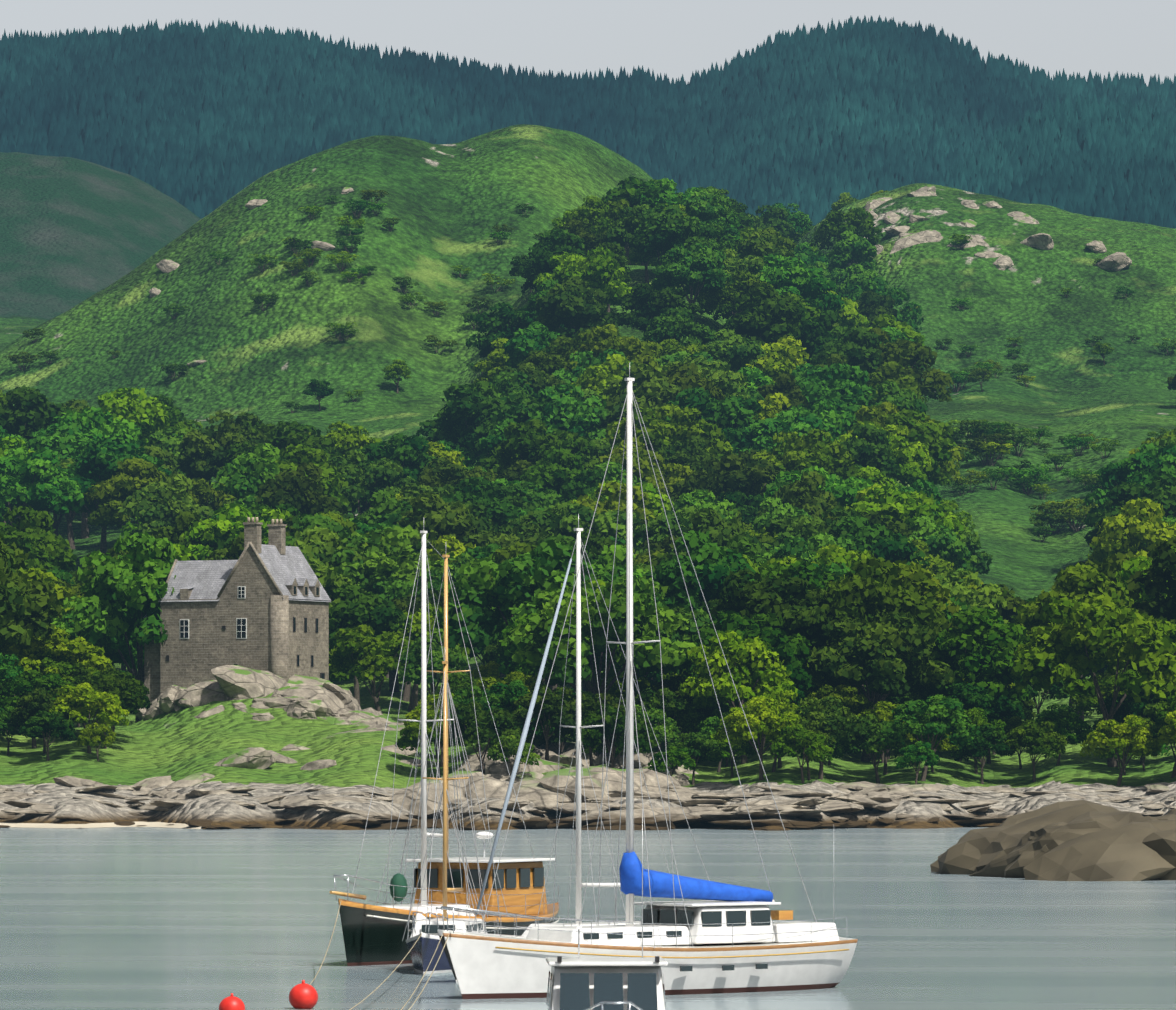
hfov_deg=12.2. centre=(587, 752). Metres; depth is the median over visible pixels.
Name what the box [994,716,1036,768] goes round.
tree
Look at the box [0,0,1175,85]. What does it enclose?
sky
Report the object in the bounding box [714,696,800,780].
tree
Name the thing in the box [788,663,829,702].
tree
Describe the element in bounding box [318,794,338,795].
shore rock
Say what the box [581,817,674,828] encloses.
shore rock
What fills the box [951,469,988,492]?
scrub bush
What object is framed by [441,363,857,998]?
sailboat
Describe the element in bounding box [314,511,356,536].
tree
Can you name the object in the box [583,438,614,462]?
tree
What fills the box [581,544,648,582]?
tree
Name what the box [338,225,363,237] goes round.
scrub bush
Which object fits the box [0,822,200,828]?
beach sand
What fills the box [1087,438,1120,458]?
scrub bush
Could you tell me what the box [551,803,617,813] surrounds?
shore rock
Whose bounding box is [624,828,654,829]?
shore rock
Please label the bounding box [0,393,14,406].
tree
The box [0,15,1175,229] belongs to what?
conifer forest
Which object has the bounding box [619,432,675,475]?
tree
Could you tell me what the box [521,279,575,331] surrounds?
tree
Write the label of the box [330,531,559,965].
green ketch
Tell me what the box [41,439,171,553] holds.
tree
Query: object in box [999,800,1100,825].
shore rock
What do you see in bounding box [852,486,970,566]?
tree
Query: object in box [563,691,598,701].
tree
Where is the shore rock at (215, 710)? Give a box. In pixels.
[194,705,223,718]
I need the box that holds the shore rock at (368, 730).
[323,727,388,738]
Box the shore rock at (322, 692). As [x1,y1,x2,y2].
[279,685,361,714]
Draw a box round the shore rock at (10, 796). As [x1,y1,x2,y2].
[0,792,29,800]
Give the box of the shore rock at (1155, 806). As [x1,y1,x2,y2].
[1143,800,1173,809]
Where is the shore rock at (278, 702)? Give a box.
[252,696,305,708]
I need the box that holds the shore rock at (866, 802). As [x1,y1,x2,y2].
[829,795,881,807]
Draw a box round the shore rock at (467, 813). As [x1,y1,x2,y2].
[460,811,484,815]
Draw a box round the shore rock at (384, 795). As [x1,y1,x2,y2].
[360,791,391,796]
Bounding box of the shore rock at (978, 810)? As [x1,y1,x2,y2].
[966,806,990,812]
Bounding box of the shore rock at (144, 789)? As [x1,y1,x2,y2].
[134,787,152,790]
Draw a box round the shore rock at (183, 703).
[178,699,191,707]
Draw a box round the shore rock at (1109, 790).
[1096,789,1119,792]
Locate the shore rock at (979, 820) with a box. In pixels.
[951,816,1007,824]
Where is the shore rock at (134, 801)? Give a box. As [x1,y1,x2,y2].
[126,800,144,804]
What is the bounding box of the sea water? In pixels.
[0,827,1175,1009]
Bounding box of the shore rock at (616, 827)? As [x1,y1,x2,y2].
[572,824,669,829]
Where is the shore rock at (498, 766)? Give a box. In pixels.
[484,754,569,774]
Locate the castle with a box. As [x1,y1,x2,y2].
[144,517,330,702]
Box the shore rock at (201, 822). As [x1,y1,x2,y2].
[184,819,212,826]
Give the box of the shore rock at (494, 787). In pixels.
[465,776,514,799]
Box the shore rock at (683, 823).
[673,821,701,825]
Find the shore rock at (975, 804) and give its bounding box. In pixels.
[959,800,998,808]
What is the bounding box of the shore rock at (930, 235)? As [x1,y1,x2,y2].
[890,229,942,253]
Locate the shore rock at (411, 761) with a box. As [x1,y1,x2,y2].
[400,759,439,767]
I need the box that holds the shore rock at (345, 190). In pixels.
[341,187,353,193]
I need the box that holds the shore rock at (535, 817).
[530,816,541,818]
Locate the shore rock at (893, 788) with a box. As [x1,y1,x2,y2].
[846,785,915,793]
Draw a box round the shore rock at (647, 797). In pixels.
[634,795,662,798]
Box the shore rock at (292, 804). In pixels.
[284,802,312,807]
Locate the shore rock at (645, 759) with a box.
[615,752,698,773]
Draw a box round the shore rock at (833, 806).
[820,798,863,813]
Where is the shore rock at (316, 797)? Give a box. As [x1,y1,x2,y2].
[307,796,330,798]
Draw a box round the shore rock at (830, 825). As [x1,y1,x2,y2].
[813,822,853,828]
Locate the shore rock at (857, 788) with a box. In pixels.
[849,786,870,790]
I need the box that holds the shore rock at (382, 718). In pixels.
[340,710,402,723]
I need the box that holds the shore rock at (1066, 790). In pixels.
[1058,789,1086,793]
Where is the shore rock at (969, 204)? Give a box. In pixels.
[961,199,978,208]
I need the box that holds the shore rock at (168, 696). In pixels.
[159,685,179,713]
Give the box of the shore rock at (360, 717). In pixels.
[344,712,379,724]
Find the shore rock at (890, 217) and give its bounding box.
[884,211,900,223]
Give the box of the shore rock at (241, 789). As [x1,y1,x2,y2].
[226,787,255,792]
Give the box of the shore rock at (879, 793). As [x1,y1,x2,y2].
[863,791,918,799]
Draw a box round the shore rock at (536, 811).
[525,809,546,814]
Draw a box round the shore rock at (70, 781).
[53,776,104,786]
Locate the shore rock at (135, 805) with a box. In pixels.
[128,803,141,806]
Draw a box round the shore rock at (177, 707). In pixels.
[173,687,185,710]
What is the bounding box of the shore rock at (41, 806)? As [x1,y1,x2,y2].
[27,804,53,807]
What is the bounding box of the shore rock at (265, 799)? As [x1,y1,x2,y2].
[253,795,285,803]
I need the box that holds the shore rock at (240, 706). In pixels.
[231,702,261,714]
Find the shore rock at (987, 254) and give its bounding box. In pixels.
[974,251,1001,257]
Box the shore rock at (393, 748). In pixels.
[382,744,416,756]
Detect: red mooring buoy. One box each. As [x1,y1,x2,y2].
[219,993,244,1009]
[289,980,317,1008]
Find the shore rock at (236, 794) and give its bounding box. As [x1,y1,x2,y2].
[205,793,248,795]
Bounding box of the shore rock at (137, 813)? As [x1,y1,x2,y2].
[128,811,144,815]
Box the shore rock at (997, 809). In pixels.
[988,807,1005,811]
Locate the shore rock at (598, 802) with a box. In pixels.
[589,801,609,802]
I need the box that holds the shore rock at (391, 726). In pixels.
[357,722,407,730]
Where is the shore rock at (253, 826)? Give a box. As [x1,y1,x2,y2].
[241,824,265,828]
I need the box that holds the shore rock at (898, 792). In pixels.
[880,790,936,795]
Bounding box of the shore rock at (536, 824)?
[510,819,550,828]
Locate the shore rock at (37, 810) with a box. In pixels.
[6,808,55,813]
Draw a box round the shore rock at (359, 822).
[342,819,382,826]
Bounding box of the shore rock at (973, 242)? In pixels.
[947,235,978,247]
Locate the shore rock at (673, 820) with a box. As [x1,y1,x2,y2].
[670,817,684,821]
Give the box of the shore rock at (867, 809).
[860,807,872,810]
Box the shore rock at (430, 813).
[414,807,460,818]
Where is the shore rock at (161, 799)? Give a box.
[151,798,173,799]
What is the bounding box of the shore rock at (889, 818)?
[876,813,896,823]
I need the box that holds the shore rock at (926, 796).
[910,794,947,798]
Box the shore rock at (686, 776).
[677,772,689,779]
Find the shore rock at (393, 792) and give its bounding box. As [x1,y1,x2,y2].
[386,790,399,793]
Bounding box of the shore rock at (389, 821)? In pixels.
[376,819,409,823]
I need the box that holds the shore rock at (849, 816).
[831,813,855,821]
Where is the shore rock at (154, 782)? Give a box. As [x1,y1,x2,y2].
[134,776,174,787]
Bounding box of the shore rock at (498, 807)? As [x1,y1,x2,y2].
[487,806,502,809]
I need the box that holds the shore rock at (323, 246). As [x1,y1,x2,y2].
[311,240,334,250]
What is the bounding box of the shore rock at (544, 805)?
[533,800,556,810]
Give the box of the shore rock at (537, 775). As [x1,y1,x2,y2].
[518,772,543,779]
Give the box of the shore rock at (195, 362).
[187,360,206,365]
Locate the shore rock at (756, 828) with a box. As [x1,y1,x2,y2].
[749,827,776,829]
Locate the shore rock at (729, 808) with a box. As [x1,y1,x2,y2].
[719,799,794,811]
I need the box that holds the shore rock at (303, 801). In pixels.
[277,797,369,809]
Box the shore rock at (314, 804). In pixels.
[309,801,334,809]
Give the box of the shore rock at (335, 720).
[318,716,348,724]
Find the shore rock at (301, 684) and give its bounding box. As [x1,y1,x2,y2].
[290,683,311,687]
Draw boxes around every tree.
[0,385,74,517]
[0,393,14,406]
[0,425,27,451]
[0,436,33,516]
[0,447,84,525]
[0,495,10,525]
[0,522,76,584]
[0,532,35,645]
[0,542,62,646]
[0,627,112,679]
[0,653,23,691]
[0,669,22,706]
[0,669,73,747]
[0,706,31,754]
[3,455,99,535]
[3,505,60,551]
[8,406,76,434]
[10,687,73,753]
[15,650,82,682]
[18,710,76,760]
[22,568,84,622]
[28,421,106,549]
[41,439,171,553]
[46,568,74,586]
[48,683,129,753]
[50,406,145,538]
[51,579,95,615]
[51,594,143,722]
[53,534,76,571]
[60,667,95,727]
[61,399,90,409]
[68,547,137,673]
[73,531,175,722]
[74,674,145,748]
[75,669,151,731]
[76,398,136,413]
[76,722,115,760]
[83,457,167,529]
[87,670,148,731]
[94,386,177,515]
[117,473,214,546]
[120,445,181,496]
[120,498,209,535]
[123,440,144,525]
[139,394,185,425]
[142,544,192,567]
[148,426,215,485]
[151,511,217,560]
[174,419,210,433]
[177,409,275,494]
[179,503,292,560]
[185,477,234,510]
[204,532,265,559]
[211,442,279,513]
[211,483,233,501]
[211,514,255,518]
[217,536,237,559]
[221,415,273,466]
[221,499,236,506]
[223,420,339,466]
[224,502,303,539]
[254,462,347,516]
[265,444,349,508]
[266,513,354,545]
[278,517,301,535]
[288,544,366,609]
[293,528,368,681]
[294,525,347,546]
[302,379,334,410]
[313,510,356,518]
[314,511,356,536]
[325,421,384,462]
[325,525,473,691]
[326,449,416,517]
[329,584,410,704]
[329,624,430,710]
[344,433,438,501]
[351,519,420,552]
[352,498,369,513]
[354,489,421,527]
[365,482,449,512]
[372,569,457,701]
[382,359,410,392]
[387,589,450,711]
[389,491,402,500]
[389,602,470,709]
[395,709,466,777]
[396,492,487,550]
[398,629,470,704]
[401,475,444,496]
[402,441,466,485]
[403,696,455,766]
[412,693,458,717]
[416,381,539,455]
[416,457,496,493]
[421,535,475,562]
[433,539,592,648]
[433,673,478,699]
[438,440,475,468]
[439,685,516,751]
[440,701,526,773]
[441,476,526,529]
[441,482,536,511]
[448,684,475,696]
[450,500,518,543]
[453,553,498,656]
[460,646,503,676]
[461,370,542,421]
[461,522,551,548]
[461,543,504,677]
[462,414,520,460]
[462,671,542,698]
[465,465,490,478]
[466,302,544,357]
[468,661,501,680]
[471,541,537,603]
[472,337,509,384]
[472,418,521,466]
[480,419,599,475]
[480,639,543,683]
[481,630,594,682]
[482,680,559,734]
[487,725,534,752]
[487,735,539,773]
[491,459,549,481]
[492,478,523,495]
[494,362,567,395]
[494,625,521,673]
[499,608,575,686]
[501,502,606,537]
[502,321,559,370]
[503,573,697,701]
[507,480,564,509]
[509,254,534,291]
[511,684,585,760]
[516,335,593,376]
[517,507,543,517]
[518,447,584,504]
[519,231,587,294]
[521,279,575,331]
[528,383,613,450]
[529,727,575,753]
[533,246,633,305]
[533,276,619,349]
[534,228,585,272]
[537,533,602,691]
[540,219,609,256]
[545,501,641,553]
[551,211,598,248]
[552,349,634,383]
[554,468,609,502]
[554,692,624,765]
[556,687,581,694]
[563,195,614,249]
[563,324,662,373]
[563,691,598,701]
[567,480,674,520]
[569,354,635,403]
[569,388,605,408]
[570,481,657,533]
[572,533,614,673]
[573,704,654,767]
[575,738,618,757]
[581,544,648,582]
[581,579,625,683]
[582,544,620,690]
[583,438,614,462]
[586,409,617,437]
[586,577,711,680]
[588,563,666,681]
[589,242,631,311]
[591,669,651,704]
[593,460,641,485]
[593,536,626,545]
[595,733,659,753]
[597,437,664,488]
[598,363,680,438]
[599,695,635,711]
[601,176,685,265]
[602,404,733,457]
[605,199,638,264]
[605,204,668,284]
[616,282,701,331]
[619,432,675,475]
[621,544,667,563]
[623,670,666,688]
[624,247,661,265]
[624,571,666,605]
[624,704,679,742]
[628,203,705,264]
[629,178,740,239]
[633,506,726,554]
[633,552,672,683]
[634,355,750,399]
[634,563,654,571]
[634,688,700,752]
[640,535,678,556]
[641,570,661,683]
[642,306,718,345]
[643,675,727,744]
[645,463,696,495]
[648,746,695,775]
[651,242,734,321]
[652,203,693,222]
[652,338,721,368]
[652,530,755,612]
[654,350,717,372]
[656,362,724,416]
[656,499,680,515]
[659,435,734,489]
[661,669,697,732]
[662,508,760,566]
[664,386,780,454]
[665,732,722,784]
[668,454,790,505]
[669,599,729,626]
[669,610,817,707]
[672,489,737,520]
[679,630,797,763]
[680,186,739,237]
[684,216,735,257]
[695,271,773,320]
[695,712,728,771]
[696,702,736,762]
[698,186,736,205]
[705,329,768,372]
[706,491,765,524]
[710,731,760,776]
[711,567,834,650]
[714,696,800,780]
[715,227,760,260]
[715,449,786,497]
[717,192,747,215]
[717,249,780,287]
[720,535,764,568]
[721,283,808,346]
[721,365,775,394]
[721,384,769,404]
[723,509,752,530]
[724,561,828,612]
[726,204,752,230]
[729,698,747,707]
[737,227,803,272]
[737,410,832,460]
[737,708,786,771]
[738,552,767,571]
[741,525,779,541]
[745,205,795,244]
[746,335,808,384]
[746,393,790,427]
[747,214,765,231]
[747,497,812,533]
[747,689,810,767]
[749,253,844,314]
[752,429,859,488]
[753,534,773,544]
[756,532,855,565]
[757,373,808,409]
[757,471,847,518]
[757,505,863,556]
[760,203,810,234]
[760,469,852,521]
[764,466,873,507]
[767,544,876,579]
[770,724,833,782]
[775,292,823,363]
[777,696,867,779]
[785,720,835,779]
[786,310,841,362]
[787,400,855,442]
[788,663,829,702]
[789,228,808,242]
[789,362,832,395]
[789,683,816,705]
[790,242,831,273]
[790,362,875,410]
[791,242,818,250]
[794,562,849,576]
[795,253,838,283]
[796,674,864,711]
[797,221,814,239]
[799,743,845,774]
[802,609,954,761]
[804,588,826,666]
[805,262,848,291]
[808,684,873,745]
[809,559,866,582]
[810,207,882,250]
[810,325,847,364]
[811,325,882,373]
[814,353,868,390]
[816,556,948,751]
[826,192,857,214]
[826,230,877,273]
[827,291,870,328]
[827,393,880,426]
[830,559,959,635]
[832,422,901,482]
[833,421,933,486]
[834,263,888,295]
[836,515,930,568]
[836,714,914,783]
[840,280,923,331]
[841,290,897,329]
[844,328,953,401]
[844,483,920,523]
[844,510,915,538]
[845,401,961,483]
[848,701,914,774]
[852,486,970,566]
[855,466,898,490]
[861,675,947,709]
[861,707,883,762]
[866,314,924,345]
[866,361,926,404]
[869,380,927,413]
[870,190,887,195]
[875,611,942,633]
[877,694,980,780]
[880,326,922,367]
[883,408,956,485]
[887,696,910,708]
[893,483,904,488]
[894,741,939,783]
[898,478,943,515]
[902,732,958,771]
[904,515,974,579]
[908,539,953,576]
[916,557,935,576]
[923,605,1029,758]
[924,682,999,761]
[925,692,957,700]
[934,569,1007,623]
[935,499,975,538]
[939,596,969,626]
[944,572,983,590]
[949,707,1006,773]
[949,724,1012,783]
[950,528,992,573]
[967,368,992,391]
[973,687,1025,763]
[975,584,1027,635]
[976,680,1036,754]
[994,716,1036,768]
[1002,719,1067,781]
[1009,594,1037,634]
[1010,594,1175,766]
[1012,563,1133,720]
[1013,657,1076,714]
[1025,551,1138,666]
[1035,703,1080,726]
[1036,711,1094,765]
[1069,674,1127,715]
[1079,666,1125,708]
[1079,714,1161,785]
[1080,672,1120,696]
[1083,443,1175,518]
[1083,475,1175,549]
[1086,664,1107,680]
[1088,497,1175,571]
[1091,342,1114,364]
[1092,717,1105,736]
[1099,736,1139,774]
[1100,685,1175,762]
[1110,466,1175,507]
[1115,544,1175,654]
[1119,535,1175,639]
[1127,434,1175,457]
[1130,702,1175,777]
[1139,735,1170,770]
[1143,515,1175,546]
[1153,436,1175,463]
[1154,693,1175,738]
[1158,710,1175,744]
[1160,685,1175,702]
[1164,424,1175,435]
[1166,370,1175,389]
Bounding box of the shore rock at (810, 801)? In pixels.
[773,797,827,806]
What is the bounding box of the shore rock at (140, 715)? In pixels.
[136,708,145,720]
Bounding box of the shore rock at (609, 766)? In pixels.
[598,763,616,767]
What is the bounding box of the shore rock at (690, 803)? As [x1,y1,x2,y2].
[670,799,727,806]
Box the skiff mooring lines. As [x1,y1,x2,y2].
[310,900,448,1009]
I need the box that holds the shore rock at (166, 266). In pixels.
[156,259,178,272]
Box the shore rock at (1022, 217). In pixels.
[1007,211,1038,223]
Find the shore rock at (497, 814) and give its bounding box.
[482,812,521,818]
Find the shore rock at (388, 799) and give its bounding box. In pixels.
[373,797,393,801]
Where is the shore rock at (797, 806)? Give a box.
[751,804,809,808]
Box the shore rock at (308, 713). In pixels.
[300,708,317,718]
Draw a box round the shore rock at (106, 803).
[73,797,123,807]
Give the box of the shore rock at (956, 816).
[942,814,1003,822]
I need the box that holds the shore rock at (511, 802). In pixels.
[469,799,529,810]
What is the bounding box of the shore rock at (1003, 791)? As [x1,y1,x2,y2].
[993,790,1018,792]
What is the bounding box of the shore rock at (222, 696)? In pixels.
[214,685,233,700]
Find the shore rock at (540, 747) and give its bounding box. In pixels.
[529,735,544,749]
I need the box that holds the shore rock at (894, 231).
[884,226,909,236]
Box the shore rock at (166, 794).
[152,791,179,798]
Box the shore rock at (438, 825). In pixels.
[431,823,441,827]
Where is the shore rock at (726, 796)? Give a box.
[691,791,831,799]
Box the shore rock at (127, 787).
[117,785,136,790]
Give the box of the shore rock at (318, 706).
[283,698,339,718]
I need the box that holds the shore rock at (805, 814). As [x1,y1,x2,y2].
[700,809,822,821]
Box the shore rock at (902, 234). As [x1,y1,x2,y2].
[899,233,914,237]
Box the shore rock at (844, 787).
[836,781,878,791]
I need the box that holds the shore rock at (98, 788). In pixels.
[75,785,116,792]
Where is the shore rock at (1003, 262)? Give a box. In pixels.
[993,255,1013,270]
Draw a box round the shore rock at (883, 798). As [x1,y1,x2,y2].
[863,794,900,802]
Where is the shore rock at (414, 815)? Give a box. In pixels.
[404,814,417,817]
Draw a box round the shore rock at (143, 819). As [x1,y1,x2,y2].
[138,817,148,821]
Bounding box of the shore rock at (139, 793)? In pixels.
[132,791,156,795]
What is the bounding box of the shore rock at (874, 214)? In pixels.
[858,211,877,220]
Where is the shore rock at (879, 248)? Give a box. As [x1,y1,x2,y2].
[848,244,883,266]
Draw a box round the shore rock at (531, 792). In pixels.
[506,783,571,802]
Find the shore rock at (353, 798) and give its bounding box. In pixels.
[325,796,379,800]
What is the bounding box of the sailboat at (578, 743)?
[436,514,709,982]
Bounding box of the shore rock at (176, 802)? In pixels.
[156,800,187,804]
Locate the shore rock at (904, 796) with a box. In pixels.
[895,795,912,797]
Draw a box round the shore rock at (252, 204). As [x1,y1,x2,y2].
[245,199,267,209]
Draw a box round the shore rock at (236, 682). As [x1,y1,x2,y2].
[211,665,289,699]
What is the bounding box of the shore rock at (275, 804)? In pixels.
[268,801,282,807]
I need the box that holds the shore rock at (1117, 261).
[1095,252,1131,270]
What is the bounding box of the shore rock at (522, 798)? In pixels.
[513,797,535,807]
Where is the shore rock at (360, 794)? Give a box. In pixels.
[339,792,375,797]
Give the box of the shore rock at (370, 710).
[360,707,383,715]
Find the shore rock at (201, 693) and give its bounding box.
[173,680,219,706]
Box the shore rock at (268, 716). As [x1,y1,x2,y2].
[252,712,273,720]
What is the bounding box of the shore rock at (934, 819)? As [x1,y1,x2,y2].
[927,816,939,821]
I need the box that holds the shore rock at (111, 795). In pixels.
[90,792,127,798]
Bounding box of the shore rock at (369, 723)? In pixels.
[354,721,382,725]
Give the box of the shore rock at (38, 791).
[32,790,50,792]
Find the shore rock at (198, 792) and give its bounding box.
[185,789,213,796]
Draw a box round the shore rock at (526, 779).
[485,774,538,783]
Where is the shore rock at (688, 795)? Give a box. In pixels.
[596,791,715,798]
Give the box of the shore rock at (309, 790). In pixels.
[305,789,323,791]
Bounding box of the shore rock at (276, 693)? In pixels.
[271,690,281,696]
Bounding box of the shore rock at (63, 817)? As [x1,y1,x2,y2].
[55,815,93,821]
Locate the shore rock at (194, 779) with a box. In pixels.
[161,772,214,790]
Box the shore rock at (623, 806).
[606,803,649,809]
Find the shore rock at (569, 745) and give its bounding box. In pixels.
[539,738,575,754]
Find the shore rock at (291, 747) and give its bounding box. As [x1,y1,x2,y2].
[281,744,310,750]
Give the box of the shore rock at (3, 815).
[0,811,16,818]
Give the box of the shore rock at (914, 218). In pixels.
[909,214,929,222]
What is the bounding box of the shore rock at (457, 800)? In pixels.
[448,797,466,804]
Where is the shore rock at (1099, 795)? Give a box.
[1096,794,1113,797]
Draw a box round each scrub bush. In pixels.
[5,352,41,370]
[22,328,45,342]
[38,350,59,364]
[109,350,120,358]
[156,363,190,380]
[159,303,189,318]
[208,251,231,264]
[247,254,278,272]
[247,294,279,310]
[279,259,305,275]
[281,237,296,250]
[283,401,301,412]
[284,237,313,255]
[292,248,323,266]
[297,271,319,286]
[298,206,323,219]
[322,251,359,270]
[325,321,359,341]
[326,195,337,203]
[334,215,365,235]
[336,235,363,252]
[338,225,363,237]
[340,271,357,281]
[343,199,371,218]
[345,390,364,401]
[348,266,368,278]
[354,276,366,283]
[359,189,388,203]
[362,265,376,275]
[367,202,387,215]
[377,217,400,231]
[392,276,418,293]
[398,292,426,307]
[423,335,457,353]
[424,301,447,315]
[451,265,472,277]
[461,296,493,313]
[461,313,489,328]
[466,363,482,376]
[482,273,515,292]
[486,231,510,244]
[492,224,515,236]
[516,204,536,214]
[936,338,953,349]
[940,476,965,492]
[945,420,961,437]
[945,430,966,446]
[946,370,969,391]
[946,446,970,470]
[948,234,971,249]
[948,238,966,247]
[948,371,970,389]
[951,298,973,309]
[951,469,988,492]
[952,484,971,494]
[953,420,993,446]
[955,423,974,437]
[955,453,974,464]
[957,433,1013,465]
[959,344,978,356]
[968,421,1006,433]
[969,441,1012,465]
[971,419,997,432]
[973,424,1008,440]
[974,360,1000,374]
[974,362,993,374]
[981,468,1010,489]
[988,439,1015,458]
[989,368,1003,377]
[999,459,1033,471]
[1000,421,1017,431]
[1000,429,1039,456]
[1001,467,1013,480]
[1002,464,1054,493]
[1005,363,1031,379]
[1006,337,1023,346]
[1006,348,1023,358]
[1010,476,1046,494]
[1015,375,1035,386]
[1019,426,1054,444]
[1028,503,1071,533]
[1029,510,1067,534]
[1031,484,1056,499]
[1031,526,1054,542]
[1037,443,1052,452]
[1041,498,1098,528]
[1042,453,1073,470]
[1055,506,1094,531]
[1056,434,1077,448]
[1059,469,1076,481]
[1060,288,1070,296]
[1063,435,1094,455]
[1071,468,1096,489]
[1076,434,1099,448]
[1077,474,1101,492]
[1080,482,1102,490]
[1085,335,1102,345]
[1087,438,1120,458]
[1116,286,1136,297]
[1127,335,1141,342]
[1146,427,1169,436]
[1152,338,1175,354]
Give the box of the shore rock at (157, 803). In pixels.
[149,800,175,806]
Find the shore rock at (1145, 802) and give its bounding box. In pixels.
[1139,800,1153,804]
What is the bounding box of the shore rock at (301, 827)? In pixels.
[278,826,307,828]
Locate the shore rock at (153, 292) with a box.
[149,288,160,297]
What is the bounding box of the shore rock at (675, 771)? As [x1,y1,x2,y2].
[640,765,676,773]
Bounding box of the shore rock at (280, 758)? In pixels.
[267,750,296,763]
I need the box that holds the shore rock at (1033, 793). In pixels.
[1023,791,1055,795]
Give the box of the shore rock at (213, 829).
[204,828,222,829]
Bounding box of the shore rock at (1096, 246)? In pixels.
[1086,241,1106,252]
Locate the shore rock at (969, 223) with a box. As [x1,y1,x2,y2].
[960,219,976,227]
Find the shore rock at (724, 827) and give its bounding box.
[711,826,733,828]
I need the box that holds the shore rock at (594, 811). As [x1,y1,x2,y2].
[581,807,618,814]
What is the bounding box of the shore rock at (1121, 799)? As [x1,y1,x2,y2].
[1096,797,1134,802]
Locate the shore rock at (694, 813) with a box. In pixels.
[546,806,725,828]
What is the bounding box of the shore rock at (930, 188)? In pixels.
[914,185,935,193]
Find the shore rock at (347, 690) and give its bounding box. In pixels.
[342,688,351,695]
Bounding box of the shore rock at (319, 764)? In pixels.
[300,759,336,769]
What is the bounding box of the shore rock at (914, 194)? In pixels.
[907,192,936,196]
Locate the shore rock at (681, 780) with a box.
[664,772,689,785]
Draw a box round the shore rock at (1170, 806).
[1163,805,1175,808]
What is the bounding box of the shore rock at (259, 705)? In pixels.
[251,702,269,708]
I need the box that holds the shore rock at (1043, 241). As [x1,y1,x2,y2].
[1020,233,1053,249]
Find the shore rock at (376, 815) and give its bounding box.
[317,805,400,819]
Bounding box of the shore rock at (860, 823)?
[840,820,869,827]
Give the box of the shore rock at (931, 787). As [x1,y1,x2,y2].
[844,784,946,795]
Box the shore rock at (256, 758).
[214,747,275,768]
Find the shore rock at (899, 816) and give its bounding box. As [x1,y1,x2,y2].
[895,813,922,819]
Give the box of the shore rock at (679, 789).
[665,786,696,791]
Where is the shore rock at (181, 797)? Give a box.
[174,795,189,799]
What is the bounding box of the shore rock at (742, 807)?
[733,805,751,810]
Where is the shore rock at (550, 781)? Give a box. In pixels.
[538,766,680,802]
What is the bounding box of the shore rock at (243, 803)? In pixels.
[232,801,256,806]
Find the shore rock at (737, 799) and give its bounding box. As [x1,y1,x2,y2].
[727,798,747,800]
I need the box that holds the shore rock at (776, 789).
[754,785,817,792]
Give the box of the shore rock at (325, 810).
[316,808,333,812]
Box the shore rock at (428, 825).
[407,819,432,827]
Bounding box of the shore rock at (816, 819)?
[809,817,823,821]
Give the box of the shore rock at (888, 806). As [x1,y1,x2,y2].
[872,799,907,810]
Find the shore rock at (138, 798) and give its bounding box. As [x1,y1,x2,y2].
[125,797,150,800]
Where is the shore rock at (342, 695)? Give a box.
[322,682,354,710]
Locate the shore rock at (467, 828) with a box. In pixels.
[458,826,483,829]
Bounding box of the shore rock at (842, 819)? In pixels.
[837,817,848,822]
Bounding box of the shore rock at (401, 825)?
[366,821,417,829]
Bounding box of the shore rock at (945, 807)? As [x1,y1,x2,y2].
[940,803,953,810]
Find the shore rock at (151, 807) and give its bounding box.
[137,800,185,810]
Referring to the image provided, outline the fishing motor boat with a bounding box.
[546,809,667,1009]
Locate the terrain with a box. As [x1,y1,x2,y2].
[0,124,1175,829]
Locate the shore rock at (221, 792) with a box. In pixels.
[208,789,240,794]
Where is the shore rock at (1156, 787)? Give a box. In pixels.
[1144,782,1168,792]
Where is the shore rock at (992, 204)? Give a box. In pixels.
[982,201,1002,207]
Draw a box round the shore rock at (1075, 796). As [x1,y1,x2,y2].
[1065,794,1086,798]
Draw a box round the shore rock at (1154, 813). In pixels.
[1140,811,1163,816]
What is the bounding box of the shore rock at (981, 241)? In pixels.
[971,235,988,246]
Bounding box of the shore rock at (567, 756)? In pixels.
[559,749,617,766]
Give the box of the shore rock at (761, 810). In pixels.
[729,804,794,816]
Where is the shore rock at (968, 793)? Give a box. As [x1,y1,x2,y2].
[959,791,980,794]
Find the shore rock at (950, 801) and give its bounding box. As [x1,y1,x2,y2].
[909,799,968,803]
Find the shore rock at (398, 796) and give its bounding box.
[390,771,484,813]
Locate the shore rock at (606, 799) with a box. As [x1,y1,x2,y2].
[586,797,625,801]
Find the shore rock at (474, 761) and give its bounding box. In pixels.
[456,748,561,770]
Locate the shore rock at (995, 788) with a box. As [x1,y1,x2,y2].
[970,787,1015,790]
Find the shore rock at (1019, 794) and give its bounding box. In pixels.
[1009,792,1031,796]
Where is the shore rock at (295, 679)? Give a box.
[287,674,332,685]
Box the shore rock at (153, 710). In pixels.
[143,693,164,720]
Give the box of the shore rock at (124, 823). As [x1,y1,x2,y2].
[114,821,134,825]
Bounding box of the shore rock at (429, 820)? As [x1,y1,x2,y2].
[419,818,440,823]
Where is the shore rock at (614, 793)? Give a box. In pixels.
[607,790,687,801]
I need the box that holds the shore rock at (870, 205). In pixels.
[865,197,891,210]
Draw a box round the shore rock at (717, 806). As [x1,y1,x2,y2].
[695,803,728,808]
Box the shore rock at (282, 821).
[274,820,296,823]
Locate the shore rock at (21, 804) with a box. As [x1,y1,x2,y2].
[3,801,48,807]

